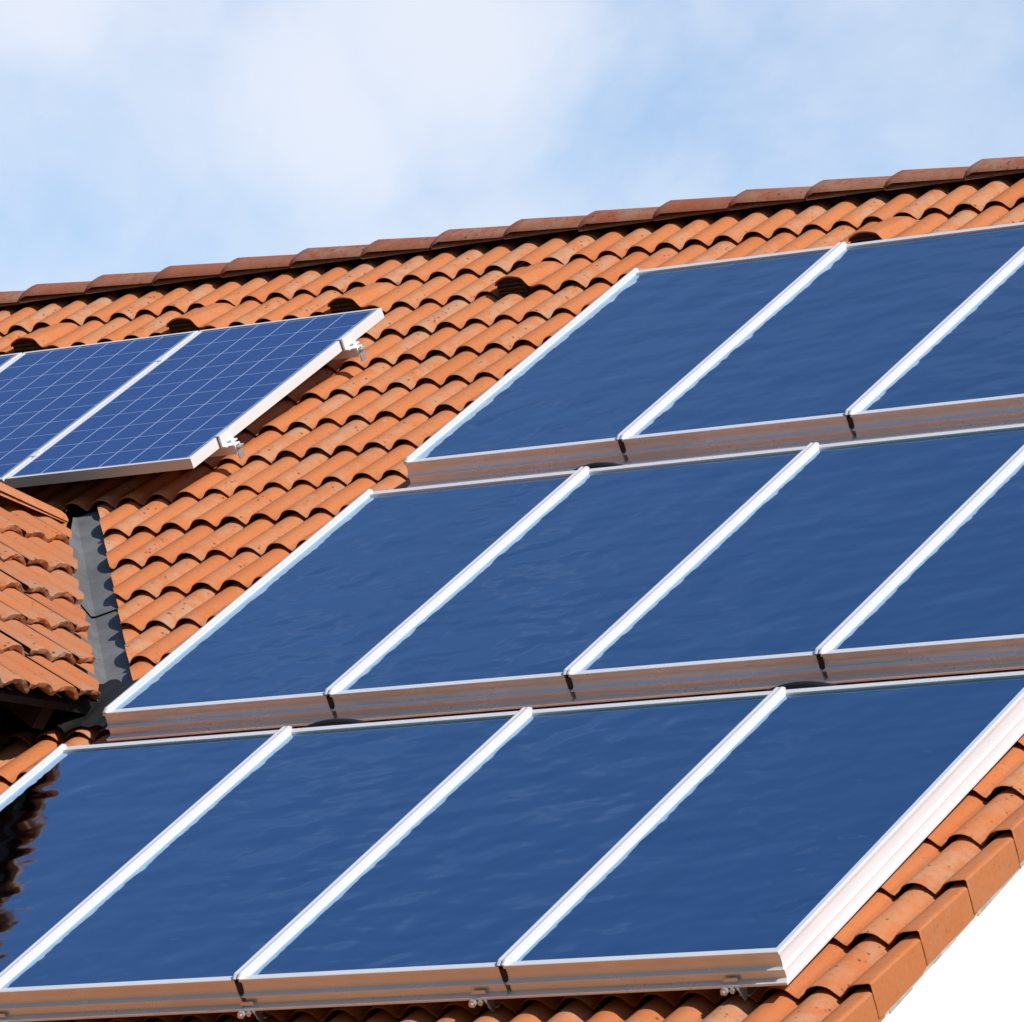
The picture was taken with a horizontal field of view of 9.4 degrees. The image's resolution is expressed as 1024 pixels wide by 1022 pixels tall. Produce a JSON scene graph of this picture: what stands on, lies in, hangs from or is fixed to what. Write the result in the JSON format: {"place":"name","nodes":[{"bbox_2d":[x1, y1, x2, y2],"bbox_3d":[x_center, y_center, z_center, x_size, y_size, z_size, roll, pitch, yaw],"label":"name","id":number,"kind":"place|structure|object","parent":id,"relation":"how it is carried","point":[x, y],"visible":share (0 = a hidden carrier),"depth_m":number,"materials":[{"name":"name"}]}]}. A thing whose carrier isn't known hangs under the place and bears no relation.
{"place":"outdoors","nodes":[
{"label":"outdoors","id":0,"kind":"place"},
{"bbox_2d":[0,0,1023,291],"label":"sky","id":1,"kind":"structure","parent":0,"point":[137,136],"materials":[{"name":"blue"}]},
{"bbox_3d":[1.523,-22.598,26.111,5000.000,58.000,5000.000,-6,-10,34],"label":"ground","id":2,"kind":"structure","parent":0,"visible":0},
{"bbox_2d":[0,156,1023,1021],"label":"house","id":3,"kind":"structure","parent":2,"relation":"on","point":[112,590],"depth_m":26.12,"materials":[{"name":"tile"}]},
{"bbox_2d":[29,427,244,458],"bbox_3d":[-2.430,-0.154,27.233,3.115,0.124,0.090,-6,21,34],"label":"mounting rail","id":4,"kind":"object","parent":3,"relation":"attached to","point":[228,443],"visible":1,"depth_m":26.39,"materials":[{"name":"silver metal"}]},
{"bbox_2d":[0,353,21,368],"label":"photovoltaic panel","id":5,"kind":"object","parent":4,"relation":"attached to","point":[6,359],"visible":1,"depth_m":28.55,"materials":[{"name":"blue glass"}]},
{"bbox_2d":[0,331,197,483],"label":"photovoltaic panel","id":6,"kind":"object","parent":4,"relation":"attached to","point":[48,397],"visible":0.94,"depth_m":27.81,"materials":[{"name":"blue glass"}]},
{"bbox_2d":[5,308,383,487],"bbox_3d":[-1.368,-0.494,27.104,0.999,0.048,1.616,-6,21,34],"label":"photovoltaic panel","id":7,"kind":"object","parent":4,"relation":"attached to","point":[182,406],"visible":0.98,"depth_m":27.01,"materials":[{"name":"blue glass"}]},
{"bbox_2d":[0,730,277,971],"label":"solar collector","id":8,"kind":"object","parent":3,"relation":"on","point":[79,824],"visible":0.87,"depth_m":22.45,"materials":[{"name":"glass"}]},
{"bbox_2d":[237,1001,270,1021],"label":"roof bracket","id":9,"kind":"object","parent":3,"relation":"attached to","point":[259,1015],"visible":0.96,"depth_m":20.52,"materials":[{"name":"metal"}]},
{"bbox_2d":[0,711,517,1021],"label":"solar collector","id":10,"kind":"object","parent":3,"relation":"on","point":[197,905],"visible":0.93,"depth_m":21.49,"materials":[{"name":"glass"}]},
{"bbox_2d":[155,331,366,361],"bbox_3d":[-1.933,-0.585,28.032,3.115,0.124,0.090,-6,21,34],"label":"mounting rail","id":11,"kind":"object","parent":3,"relation":"attached to","point":[351,348],"visible":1,"depth_m":27.19,"materials":[{"name":"silver metal"}]},
{"bbox_2d":[302,718,370,727],"bbox_3d":[-0.634,0.797,22.618,0.495,0.097,0.026,-6,22,34],"label":"connecting hose","id":12,"kind":"object","parent":3,"relation":"on","point":[336,721],"visible":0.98,"depth_m":22.59,"materials":[{"name":"rubber"}]},
{"bbox_2d":[102,470,575,740],"bbox_3d":[-0.615,0.341,23.956,1.052,0.125,2.047,-6,21,34],"label":"solar collector","id":13,"kind":"object","parent":3,"relation":"on","point":[289,639],"visible":0.92,"depth_m":23.83,"materials":[{"name":"glass"}]},
{"bbox_2d":[468,990,501,1011],"bbox_3d":[-0.065,1.546,20.069,0.072,0.082,0.202,-6,21,34],"label":"roof bracket","id":14,"kind":"object","parent":3,"relation":"attached to","point":[492,1004],"visible":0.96,"depth_m":20.01,"materials":[{"name":"metal"}]},
{"bbox_2d":[232,691,770,1010],"bbox_3d":[0.016,1.121,21.016,1.070,0.125,2.047,-6,21,34],"label":"solar collector","id":15,"kind":"object","parent":3,"relation":"on","point":[457,883],"visible":0.96,"depth_m":20.89,"materials":[{"name":"glass"}]},
{"bbox_2d":[324,446,805,720],"bbox_3d":[0.247,0.254,23.374,1.070,0.125,2.047,-6,21,34],"label":"solar collector","id":16,"kind":"object","parent":3,"relation":"on","point":[528,608],"visible":0.94,"depth_m":23.25,"materials":[{"name":"glass"}]},
{"bbox_2d":[573,462,621,470],"bbox_3d":[0.342,-0.146,24.473,0.417,0.096,0.026,-6,21,34],"label":"connecting hose","id":17,"kind":"object","parent":3,"relation":"on","point":[598,465],"visible":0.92,"depth_m":24.44,"materials":[{"name":"rubber"}]},
{"bbox_2d":[403,246,832,487],"bbox_3d":[0.485,-0.614,25.727,1.052,0.125,2.047,-6,21,34],"label":"solar collector","id":18,"kind":"object","parent":3,"relation":"on","point":[591,381],"visible":0.89,"depth_m":25.60,"materials":[{"name":"glass"}]},
{"bbox_2d":[720,978,758,999],"bbox_3d":[0.724,1.466,19.536,0.072,0.082,0.202,-6,21,34],"label":"roof bracket","id":19,"kind":"object","parent":3,"relation":"attached to","point":[744,992],"visible":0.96,"depth_m":19.48,"materials":[{"name":"metal"}]},
{"bbox_2d":[496,671,1023,998],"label":"solar collector","id":20,"kind":"object","parent":3,"relation":"on","point":[776,836],"visible":1,"depth_m":20.26,"materials":[{"name":"glass"}]},
{"bbox_2d":[562,423,1023,703],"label":"solar collector","id":21,"kind":"object","parent":3,"relation":"on","point":[781,575],"visible":0.96,"depth_m":22.66,"materials":[{"name":"glass"}]},
{"bbox_2d":[766,681,838,690],"bbox_3d":[1.001,0.632,21.513,0.495,0.097,0.026,-6,22,34],"label":"connecting hose","id":22,"kind":"object","parent":3,"relation":"on","point":[801,684],"visible":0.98,"depth_m":21.48,"materials":[{"name":"rubber"}]},
{"bbox_2d":[616,222,1023,464],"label":"solar collector","id":23,"kind":"object","parent":3,"relation":"on","point":[817,349],"visible":0.95,"depth_m":25.01,"materials":[{"name":"glass"}]},
{"bbox_2d":[814,445,1023,683],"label":"solar collector","id":24,"kind":"object","parent":3,"relation":"on","point":[946,597],"visible":0.97,"depth_m":21.81,"materials":[{"name":"glass"}]},
{"bbox_2d":[844,246,1023,440],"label":"solar collector","id":25,"kind":"object","parent":3,"relation":"on","point":[960,366],"visible":0.97,"depth_m":24.15,"materials":[{"name":"glass"}]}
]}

